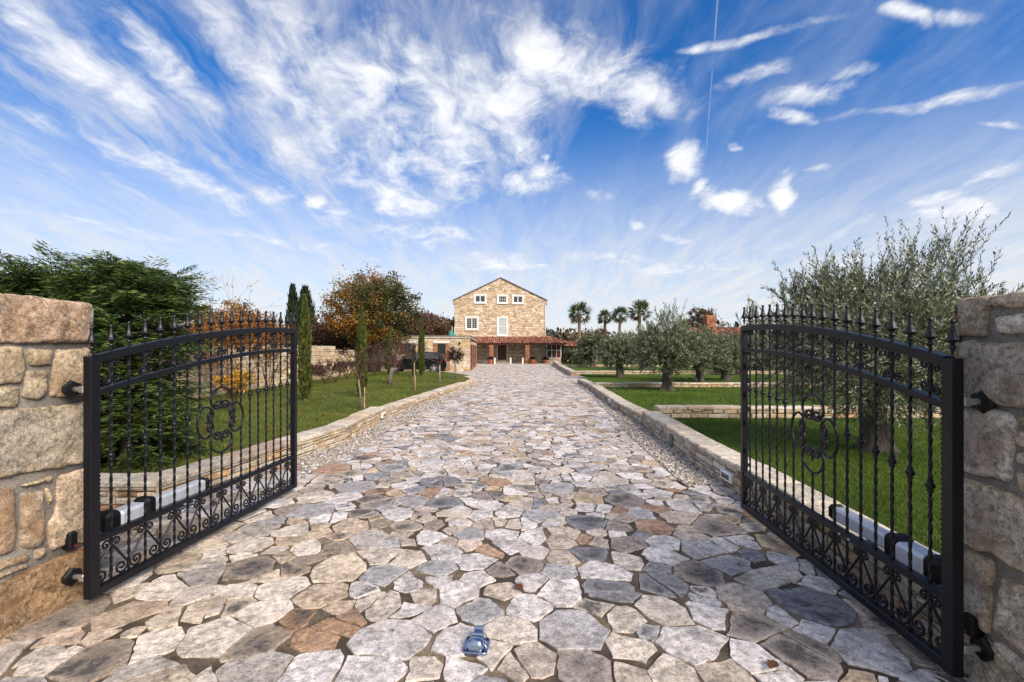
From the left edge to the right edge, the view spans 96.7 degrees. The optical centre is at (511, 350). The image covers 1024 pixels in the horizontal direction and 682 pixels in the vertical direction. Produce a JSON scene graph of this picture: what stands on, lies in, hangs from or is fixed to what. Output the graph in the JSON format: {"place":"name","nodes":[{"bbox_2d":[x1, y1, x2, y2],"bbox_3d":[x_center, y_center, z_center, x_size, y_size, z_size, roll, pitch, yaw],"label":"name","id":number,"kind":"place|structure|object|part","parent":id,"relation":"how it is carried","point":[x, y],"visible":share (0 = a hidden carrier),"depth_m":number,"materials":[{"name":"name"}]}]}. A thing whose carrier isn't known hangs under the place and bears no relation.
{"place":"outdoors","nodes":[
{"label":"outdoors","id":0,"kind":"place"},
{"bbox_2d":[100,371,468,473],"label":"lawn","id":1,"kind":"structure","parent":0,"point":[451,381],"depth_m":12.04,"materials":[{"name":"green plant"}]},
{"bbox_2d":[0,240,162,457],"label":"conifer","id":2,"kind":"object","parent":1,"relation":"on","point":[23,282],"visible":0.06,"depth_m":5.51,"materials":[{"name":"green plant"}]},
{"bbox_2d":[28,246,223,472],"bbox_3d":[-4.903,0.232,5.863,2.031,3.083,2.060,0,0,0],"label":"conifer","id":3,"kind":"object","parent":1,"relation":"on","point":[128,290],"visible":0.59,"depth_m":5.60,"materials":[{"name":"green plant"}]},
{"bbox_2d":[116,347,228,407],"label":"boundary wall","id":4,"kind":"structure","parent":1,"relation":"on","point":[205,370],"depth_m":14.32,"materials":[{"name":"stone"}]},
{"bbox_2d":[163,314,253,396],"bbox_3d":[-8.544,0.134,13.084,2.103,2.441,2.231,0,0,0],"label":"autumn shrub","id":5,"kind":"object","parent":1,"relation":"on","point":[226,342],"visible":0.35,"depth_m":13.09,"materials":[{"name":"orange plant"}]},
{"bbox_2d":[208,369,261,407],"bbox_3d":[-6.487,0.884,10.600,1.004,0.942,0.955,0,0,0],"label":"autumn shrub","id":6,"kind":"object","parent":1,"relation":"on","point":[236,378],"visible":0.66,"depth_m":10.50,"materials":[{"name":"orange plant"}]},
{"bbox_2d":[193,270,287,398],"bbox_3d":[-8.627,-0.504,13.873,2.908,4.049,1.856,0,0,16],"label":"bare sapling","id":7,"kind":"object","parent":1,"relation":"on","point":[231,309],"visible":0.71,"depth_m":13.78,"materials":[{"name":"orange plant"}]},
{"bbox_2d":[192,305,294,395],"bbox_3d":[-8.033,0.014,13.445,2.444,2.682,3.067,0,0,0],"label":"autumn shrub","id":8,"kind":"object","parent":1,"relation":"on","point":[235,326],"visible":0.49,"depth_m":13.38,"materials":[{"name":"orange plant"}]},
{"bbox_2d":[243,322,313,390],"bbox_3d":[-8.222,0.165,15.263,2.654,2.383,2.004,0,0,24],"label":"autumn shrub","id":9,"kind":"object","parent":1,"relation":"on","point":[283,341],"visible":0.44,"depth_m":15.14,"materials":[{"name":"plant"}]},
{"bbox_2d":[226,344,335,390],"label":"boundary wall","id":10,"kind":"structure","parent":1,"relation":"on","point":[321,353],"depth_m":19.08,"materials":[{"name":"stone"}]},
{"bbox_2d":[115,375,461,465],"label":"fallen leaves","id":11,"kind":"object","parent":1,"relation":"on","point":[315,401],"visible":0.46,"depth_m":13.55,"materials":[{"name":"brown plant"}]},
{"bbox_2d":[297,293,312,399],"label":"cypress","id":12,"kind":"object","parent":1,"relation":"on","point":[305,371],"visible":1,"depth_m":13.29,"materials":[{"name":"green plant"}]},
{"bbox_2d":[297,363,328,383],"bbox_3d":[-8.000,0.950,17.962,1.258,0.963,1.302,0,0,-35],"label":"barberry shrub","id":13,"kind":"object","parent":1,"relation":"on","point":[321,371],"visible":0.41,"depth_m":17.92,"materials":[{"name":"brown plant"}]},
{"bbox_2d":[311,360,341,383],"bbox_3d":[-8.000,0.899,19.593,1.531,1.061,1.409,0,0,45],"label":"barberry shrub","id":14,"kind":"object","parent":1,"relation":"on","point":[335,368],"visible":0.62,"depth_m":19.48,"materials":[{"name":"brown plant"}]},
{"bbox_2d":[320,358,350,381],"bbox_3d":[-8.068,0.874,20.770,1.497,1.112,1.370,0,0,-19],"label":"barberry shrub","id":15,"kind":"object","parent":1,"relation":"on","point":[341,364],"visible":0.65,"depth_m":20.60,"materials":[{"name":"brown plant"}]},
{"bbox_2d":[335,350,356,375],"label":"boundary wall","id":16,"kind":"structure","parent":1,"relation":"on","point":[351,352],"depth_m":27.27,"materials":[{"name":"stone"}]},
{"bbox_2d":[339,358,354,378],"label":"barberry shrub","id":17,"kind":"object","parent":1,"relation":"on","point":[351,372],"visible":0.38,"depth_m":22.34,"materials":[{"name":"brown plant"}]},
{"bbox_2d":[335,341,376,408],"bbox_3d":[-3.814,0.632,11.314,1.096,1.781,0.931,0,0,41],"label":"young tree","id":18,"kind":"object","parent":1,"relation":"on","point":[369,348],"visible":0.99,"depth_m":11.35,"materials":[{"name":"brown plant"}]},
{"bbox_2d":[354,306,367,396],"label":"cypress","id":19,"kind":"object","parent":1,"relation":"on","point":[361,339],"visible":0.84,"depth_m":14.20,"materials":[{"name":"green plant"}]},
{"bbox_2d":[354,361,374,370],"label":"barberry shrub","id":20,"kind":"object","parent":1,"relation":"on","point":[369,364],"visible":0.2,"depth_m":24.01,"materials":[{"name":"brown plant"}]},
{"bbox_2d":[368,359,386,374],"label":"barberry shrub","id":21,"kind":"object","parent":1,"relation":"on","point":[378,366],"visible":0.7,"depth_m":26.20,"materials":[{"name":"brown plant"}]},
{"bbox_2d":[385,326,392,373],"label":"cypress","id":22,"kind":"object","parent":1,"relation":"on","point":[389,339],"visible":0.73,"depth_m":27.84,"materials":[{"name":"green plant"}]},
{"bbox_2d":[372,339,414,383],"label":"young tree","id":23,"kind":"object","parent":1,"relation":"on","point":[391,372],"visible":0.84,"depth_m":19.73,"materials":[{"name":"brown plant"}]},
{"bbox_2d":[383,356,406,374],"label":"barberry shrub","id":24,"kind":"object","parent":1,"relation":"on","point":[396,366],"visible":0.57,"depth_m":26.55,"materials":[{"name":"brown plant"}]},
{"bbox_2d":[394,340,427,389],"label":"young tree","id":25,"kind":"object","parent":1,"relation":"on","point":[414,376],"visible":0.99,"depth_m":16.67,"materials":[{"name":"brown plant"}]},
{"bbox_2d":[411,345,416,374],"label":"cypress","id":26,"kind":"object","parent":1,"relation":"on","point":[412,363],"visible":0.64,"depth_m":25.13,"materials":[{"name":"green plant"}]},
{"bbox_2d":[417,321,425,375],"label":"cypress","id":27,"kind":"object","parent":1,"relation":"on","point":[421,362],"visible":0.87,"depth_m":26.13,"materials":[{"name":"green plant"}]},
{"bbox_2d":[428,352,449,382],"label":"young tree","id":28,"kind":"object","parent":1,"relation":"on","point":[439,363],"visible":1,"depth_m":20.36,"materials":[{"name":"brown plant"}]},
{"bbox_2d":[446,346,463,378],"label":"young tree","id":29,"kind":"object","parent":1,"relation":"on","point":[453,356],"visible":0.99,"depth_m":23.06,"materials":[{"name":"green plant"}]},
{"bbox_2d":[0,363,977,681],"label":"driveway","id":30,"kind":"structure","parent":0,"point":[598,533],"depth_m":3.08,"materials":[{"name":"stone"}]},
{"bbox_2d":[0,293,93,639],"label":"gate pillar","id":31,"kind":"structure","parent":30,"relation":"on","point":[44,348],"depth_m":2.66,"materials":[{"name":"stone"}]},
{"bbox_2d":[62,531,77,549],"bbox_3d":[-2.768,1.181,2.832,0.104,0.104,0.054,0,0,4],"label":"photocell","id":32,"kind":"object","parent":31,"relation":"attached to","point":[71,540],"visible":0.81,"depth_m":2.81,"materials":[{"name":"black plastic"}]},
{"bbox_2d":[100,477,209,532],"bbox_3d":[-2.641,1.156,3.433,0.254,0.158,1.015,0,0,7],"label":"gate opener","id":33,"kind":"object","parent":31,"relation":"attached to","point":[120,517],"visible":0.56,"depth_m":3.32,"materials":[{"name":"metal"}]},
{"bbox_2d":[61,310,296,599],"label":"iron gate","id":34,"kind":"structure","parent":31,"relation":"attached to","point":[91,389],"depth_m":3.38,"materials":[{"name":"metal"}]},
{"bbox_2d":[300,383,482,478],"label":"gravel","id":35,"kind":"structure","parent":30,"relation":"on","point":[324,456],"depth_m":8.20,"materials":[{"name":"white gravel"}]},
{"bbox_2d":[384,352,448,371],"bbox_3d":[-6.640,0.836,31.902,4.220,1.480,2.000,0,0,-3],"label":"parked car","id":36,"kind":"object","parent":30,"relation":"on","point":[431,366],"visible":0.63,"depth_m":31.17,"materials":[{"name":"black paint"}]},
{"bbox_3d":[-6.253,0.376,31.198,2.480,0.400,0.124,0,0,-3],"label":"side window","id":37,"kind":"part","parent":36,"relation":"part of","materials":[{"name":"grey glass"}]},
{"bbox_2d":[462,625,489,656],"bbox_3d":[-0.188,1.535,2.409,0.132,0.078,0.140,0,0,6],"label":"gate stop","id":38,"kind":"object","parent":30,"relation":"on","point":[476,643],"visible":1,"depth_m":2.37,"materials":[{"name":"metal"}]},
{"bbox_2d":[486,356,493,363],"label":"potted plant","id":39,"kind":"object","parent":30,"relation":"on","point":[490,359],"visible":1,"depth_m":52.35,"materials":[{"name":"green plant"}]},
{"bbox_2d":[514,583,523,589],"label":"dry leaf","id":40,"kind":"object","parent":30,"relation":"on","point":[519,586],"visible":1,"depth_m":2.99,"materials":[{"name":"brown plant"}]},
{"bbox_2d":[529,356,537,363],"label":"potted plant","id":41,"kind":"object","parent":30,"relation":"on","point":[532,360],"visible":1,"depth_m":52.34,"materials":[{"name":"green plant"}]},
{"bbox_2d":[541,357,548,362],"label":"potted plant","id":42,"kind":"object","parent":30,"relation":"on","point":[544,359],"visible":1,"depth_m":54.36,"materials":[{"name":"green plant"}]},
{"bbox_2d":[553,361,561,367],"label":"wall","id":43,"kind":"structure","parent":30,"relation":"on","point":[556,363],"depth_m":43.72,"materials":[{"name":"stone"}]},
{"bbox_2d":[572,381,727,485],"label":"gravel","id":44,"kind":"structure","parent":30,"relation":"on","point":[681,463],"depth_m":6.95,"materials":[{"name":"white gravel"}]},
{"bbox_2d":[765,659,779,667],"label":"dry leaf","id":45,"kind":"object","parent":30,"relation":"on","point":[772,663],"visible":1,"depth_m":2.25,"materials":[{"name":"brown plant"}]},
{"bbox_2d":[954,291,1023,681],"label":"gate pillar","id":46,"kind":"structure","parent":30,"relation":"on","point":[989,349],"depth_m":2.07,"materials":[{"name":"stone"}]},
{"bbox_2d":[740,303,995,677],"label":"iron gate","id":47,"kind":"structure","parent":46,"relation":"attached to","point":[947,656],"depth_m":2.63,"materials":[{"name":"metal"}]},
{"bbox_2d":[828,504,941,584],"bbox_3d":[2.222,1.156,2.760,0.254,0.158,1.015,0,0,1],"label":"gate opener","id":48,"kind":"object","parent":46,"relation":"attached to","point":[919,559],"visible":0.62,"depth_m":2.63,"materials":[{"name":"metal"}]},
{"bbox_2d":[964,612,983,637],"bbox_3d":[2.221,1.312,2.171,0.104,0.104,0.054,0,0,4],"label":"gate hinge","id":49,"kind":"object","parent":46,"relation":"attached to","point":[972,629],"visible":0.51,"depth_m":2.15,"materials":[{"name":"black plastic"}]},
{"bbox_2d":[453,277,567,363],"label":"stone house","id":50,"kind":"structure","parent":0,"point":[501,320],"depth_m":55.97,"materials":[{"name":"beige stone"}]},
{"bbox_2d":[465,316,478,329],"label":"window","id":51,"kind":"structure","parent":50,"relation":"in","point":[471,322],"depth_m":55.93,"materials":[{"name":"white stone"}]},
{"bbox_2d":[474,294,486,303],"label":"window","id":52,"kind":"structure","parent":50,"relation":"in","point":[478,298],"depth_m":55.89,"materials":[{"name":"white stone"}]},
{"bbox_2d":[497,294,507,303],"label":"window","id":53,"kind":"structure","parent":50,"relation":"in","point":[501,298],"depth_m":55.89,"materials":[{"name":"white stone"}]},
{"bbox_2d":[497,317,507,335],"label":"window","id":54,"kind":"structure","parent":50,"relation":"in","point":[502,322],"depth_m":55.95,"materials":[{"name":"white wood"}]},
{"bbox_2d":[498,345,506,360],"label":"door","id":55,"kind":"structure","parent":50,"relation":"in","point":[502,349],"depth_m":55.99,"materials":[{"name":"brown wood"}]},
{"bbox_2d":[512,295,523,303],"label":"window","id":56,"kind":"structure","parent":50,"relation":"in","point":[516,299],"depth_m":55.93,"materials":[{"name":"white stone"}]},
{"bbox_2d":[0,0,1023,342],"label":"sky","id":57,"kind":"structure","parent":0,"point":[609,154],"materials":[{"name":"blue"}]},
{"bbox_2d":[560,361,901,377],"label":"lawn","id":58,"kind":"structure","parent":0,"point":[637,375],"depth_m":27.47,"materials":[{"name":"green plant"}]},
{"bbox_2d":[560,346,576,363],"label":"evergreen shrub","id":59,"kind":"object","parent":58,"relation":"on","point":[567,354],"visible":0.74,"depth_m":50.17,"materials":[{"name":"green plant"}]},
{"bbox_2d":[567,301,590,361],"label":"palm tree","id":60,"kind":"object","parent":58,"relation":"on","point":[579,315],"visible":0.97,"depth_m":47.83,"materials":[{"name":"green plant"}]},
{"bbox_2d":[570,350,589,364],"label":"evergreen shrub","id":61,"kind":"object","parent":58,"relation":"on","point":[574,358],"visible":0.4,"depth_m":45.84,"materials":[{"name":"green plant"}]},
{"bbox_2d":[572,329,605,367],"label":"olive tree","id":62,"kind":"object","parent":58,"relation":"on","point":[586,348],"visible":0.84,"depth_m":38.50,"materials":[{"name":"green plant"}]},
{"bbox_2d":[597,308,612,339],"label":"palm tree","id":63,"kind":"object","parent":58,"relation":"on","point":[604,313],"visible":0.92,"depth_m":55.84,"materials":[{"name":"green plant"}]},
{"bbox_2d":[610,305,629,335],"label":"palm tree","id":64,"kind":"object","parent":58,"relation":"on","point":[619,310],"visible":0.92,"depth_m":53.84,"materials":[{"name":"green plant"}]},
{"bbox_2d":[627,299,652,361],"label":"palm tree","id":65,"kind":"object","parent":58,"relation":"on","point":[642,305],"visible":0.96,"depth_m":47.76,"materials":[{"name":"green plant"}]},
{"bbox_2d":[627,329,653,369],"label":"olive tree","id":66,"kind":"object","parent":58,"relation":"on","point":[631,333],"visible":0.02,"depth_m":33.41,"materials":[{"name":"green plant"}]},
{"bbox_2d":[564,365,778,366],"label":"wall","id":67,"kind":"structure","parent":58,"relation":"on","point":[613,366],"depth_m":39.99,"materials":[{"name":"stone"}]},
{"bbox_2d":[570,371,821,375],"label":"wall","id":68,"kind":"structure","parent":58,"relation":"on","point":[575,373],"depth_m":27.99,"materials":[{"name":"stone"}]},
{"bbox_2d":[678,315,759,364],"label":"outbuilding","id":69,"kind":"structure","parent":58,"relation":"on","point":[707,319],"depth_m":41.51,"materials":[{"name":"stone"}]},
{"bbox_2d":[709,331,758,380],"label":"olive tree","id":70,"kind":"object","parent":58,"relation":"on","point":[735,364],"visible":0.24,"depth_m":21.68,"materials":[{"name":"green plant"}]},
{"bbox_2d":[723,332,766,374],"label":"olive tree","id":71,"kind":"object","parent":58,"relation":"on","point":[738,373],"visible":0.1,"depth_m":26.72,"materials":[{"name":"green plant"}]},
{"bbox_2d":[748,347,781,370],"bbox_3d":[17.824,0.433,32.711,4.341,2.686,4.686,0,0,0],"label":"hedge shrub","id":72,"kind":"object","parent":58,"relation":"on","point":[759,366],"visible":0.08,"depth_m":32.21,"materials":[{"name":"green plant"}]},
{"bbox_2d":[579,377,941,553],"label":"lawn","id":73,"kind":"structure","parent":0,"point":[666,393],"depth_m":6.84,"materials":[{"name":"green plant"}]},
{"bbox_2d":[592,330,645,377],"bbox_3d":[5.902,0.178,24.652,2.842,2.624,2.872,0,0,29],"label":"olive tree","id":74,"kind":"object","parent":73,"relation":"on","point":[615,350],"visible":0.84,"depth_m":24.31,"materials":[{"name":"green plant"}]},
{"bbox_2d":[624,299,718,390],"bbox_3d":[5.750,-0.226,16.609,3.096,3.433,3.340,0,0,0],"label":"olive tree","id":75,"kind":"object","parent":73,"relation":"on","point":[669,346],"visible":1,"depth_m":16.21,"materials":[{"name":"green plant"}]},
{"bbox_2d":[674,321,736,381],"bbox_3d":[8.706,0.099,20.643,3.186,2.783,3.059,0,0,0],"label":"olive tree","id":76,"kind":"object","parent":73,"relation":"on","point":[720,346],"visible":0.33,"depth_m":20.11,"materials":[{"name":"green plant"}]},
{"bbox_2d":[594,382,940,386],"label":"wall","id":77,"kind":"structure","parent":73,"relation":"on","point":[676,384],"depth_m":17.89,"materials":[{"name":"stone"}]},
{"bbox_2d":[654,405,941,418],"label":"wall","id":78,"kind":"structure","parent":73,"relation":"on","point":[701,411],"depth_m":9.74,"materials":[{"name":"stone"}]},
{"bbox_2d":[727,201,1023,453],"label":"olive tree","id":79,"kind":"object","parent":73,"relation":"on","point":[929,302],"visible":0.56,"depth_m":6.37,"materials":[{"name":"green plant"}]},
{"label":"ground","id":80,"kind":"structure","parent":0,"visible":0},
{"bbox_2d":[100,472,156,510],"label":"wall","id":81,"kind":"structure","parent":80,"relation":"on","point":[120,488],"depth_m":4.44,"materials":[{"name":"stone"}]},
{"bbox_2d":[178,304,237,345],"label":"autumn tree","id":82,"kind":"object","parent":80,"relation":"on","point":[208,306],"visible":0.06,"depth_m":23.69,"materials":[{"name":"orange plant"}]},
{"bbox_2d":[190,296,279,344],"bbox_3d":[-17.044,-0.720,27.103,4.709,4.846,4.975,0,0,29],"label":"autumn tree","id":83,"kind":"object","parent":80,"relation":"on","point":[236,307],"visible":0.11,"depth_m":26.59,"materials":[{"name":"orange plant"}]},
{"bbox_2d":[132,406,385,501],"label":"wall","id":84,"kind":"structure","parent":80,"relation":"on","point":[331,434],"depth_m":6.11,"materials":[{"name":"stone"}]},
{"bbox_2d":[251,313,298,344],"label":"autumn tree","id":85,"kind":"object","parent":80,"relation":"on","point":[281,335],"visible":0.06,"depth_m":33.63,"materials":[{"name":"brown plant"}]},
{"bbox_2d":[284,283,300,328],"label":"tall cypress","id":86,"kind":"object","parent":80,"relation":"on","point":[293,304],"visible":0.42,"depth_m":41.78,"materials":[{"name":"green plant"}]},
{"bbox_2d":[297,285,317,345],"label":"tall cypress","id":87,"kind":"object","parent":80,"relation":"on","point":[304,289],"visible":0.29,"depth_m":42.85,"materials":[{"name":"green plant"}]},
{"bbox_2d":[288,316,347,349],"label":"autumn tree","id":88,"kind":"object","parent":80,"relation":"on","point":[318,332],"visible":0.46,"depth_m":33.72,"materials":[{"name":"brown plant"}]},
{"bbox_2d":[320,331,368,353],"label":"autumn tree","id":89,"kind":"object","parent":80,"relation":"on","point":[345,345],"visible":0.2,"depth_m":34.55,"materials":[{"name":"brown plant"}]},
{"bbox_2d":[312,261,426,371],"bbox_3d":[-9.785,-2.089,31.343,8.120,7.589,7.840,0,0,0],"label":"oak tree","id":90,"kind":"object","parent":80,"relation":"on","point":[380,300],"visible":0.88,"depth_m":30.00,"materials":[{"name":"green plant"}]},
{"bbox_2d":[381,382,466,417],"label":"wall","id":91,"kind":"structure","parent":80,"relation":"on","point":[395,407],"depth_m":13.12,"materials":[{"name":"stone"}]},
{"bbox_2d":[398,308,452,334],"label":"autumn tree","id":92,"kind":"object","parent":80,"relation":"on","point":[431,325],"visible":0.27,"depth_m":46.22,"materials":[{"name":"brown plant"}]},
{"bbox_2d":[379,335,477,370],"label":"garage","id":93,"kind":"structure","parent":80,"relation":"on","point":[466,344],"depth_m":33.99,"materials":[{"name":"stone"}]},
{"bbox_2d":[405,343,411,353],"bbox_3d":[-7.727,-0.106,34.003,0.541,0.831,0.035,0,0,0],"label":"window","id":94,"kind":"structure","parent":93,"relation":"in","point":[410,344],"depth_m":33.98,"materials":[{"name":"grey glass"}]},
{"bbox_2d":[438,343,445,370],"bbox_3d":[-5.255,0.519,34.000,0.580,2.082,0.040,0,0,0],"label":"door","id":95,"kind":"structure","parent":93,"relation":"in","point":[441,346],"depth_m":33.98,"materials":[{"name":"glass"}]},
{"bbox_2d":[428,318,454,334],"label":"autumn tree","id":96,"kind":"object","parent":80,"relation":"on","point":[452,328],"visible":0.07,"depth_m":56.90,"materials":[{"name":"plant"}]},
{"bbox_2d":[463,376,475,386],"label":"wall","id":97,"kind":"structure","parent":80,"relation":"on","point":[471,380],"depth_m":21.62,"materials":[{"name":"stone"}]},
{"bbox_2d":[122,309,943,356],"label":"woods","id":98,"kind":"object","parent":80,"relation":"on","point":[564,336],"visible":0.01,"depth_m":88.46,"materials":[{"name":"green plant"}]},
{"bbox_2d":[558,365,574,374],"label":"wall","id":99,"kind":"structure","parent":80,"relation":"on","point":[565,369],"depth_m":32.35,"materials":[{"name":"stone"}]},
{"bbox_2d":[560,341,597,361],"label":"annex","id":100,"kind":"object","parent":80,"relation":"on","point":[570,344],"visible":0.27,"depth_m":58.06,"materials":[{"name":"stone"}]},
{"bbox_2d":[576,324,616,340],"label":"autumn tree","id":101,"kind":"object","parent":80,"relation":"on","point":[598,330],"visible":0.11,"depth_m":71.18,"materials":[{"name":"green plant"}]},
{"bbox_2d":[577,379,648,423],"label":"wall","id":102,"kind":"structure","parent":80,"relation":"on","point":[630,409],"depth_m":12.31,"materials":[{"name":"stone"}]},
{"bbox_2d":[681,304,726,326],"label":"autumn tree","id":103,"kind":"object","parent":80,"relation":"on","point":[698,318],"visible":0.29,"depth_m":57.06,"materials":[{"name":"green plant"}]},
{"bbox_2d":[642,411,941,635],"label":"wall","id":104,"kind":"structure","parent":80,"relation":"on","point":[702,451],"depth_m":4.28,"materials":[{"name":"stone"}]},
{"bbox_2d":[669,433,672,447],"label":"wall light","id":105,"kind":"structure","parent":104,"relation":"attached to","point":[670,439],"depth_m":7.30,"materials":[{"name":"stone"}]},
{"bbox_2d":[720,468,733,483],"bbox_3d":[2.477,1.450,5.250,0.050,0.110,0.260,0,0,1],"label":"wall light","id":106,"kind":"object","parent":104,"relation":"attached to","point":[725,475],"visible":1,"depth_m":5.20,"materials":[{"name":"white paint"}]}
]}

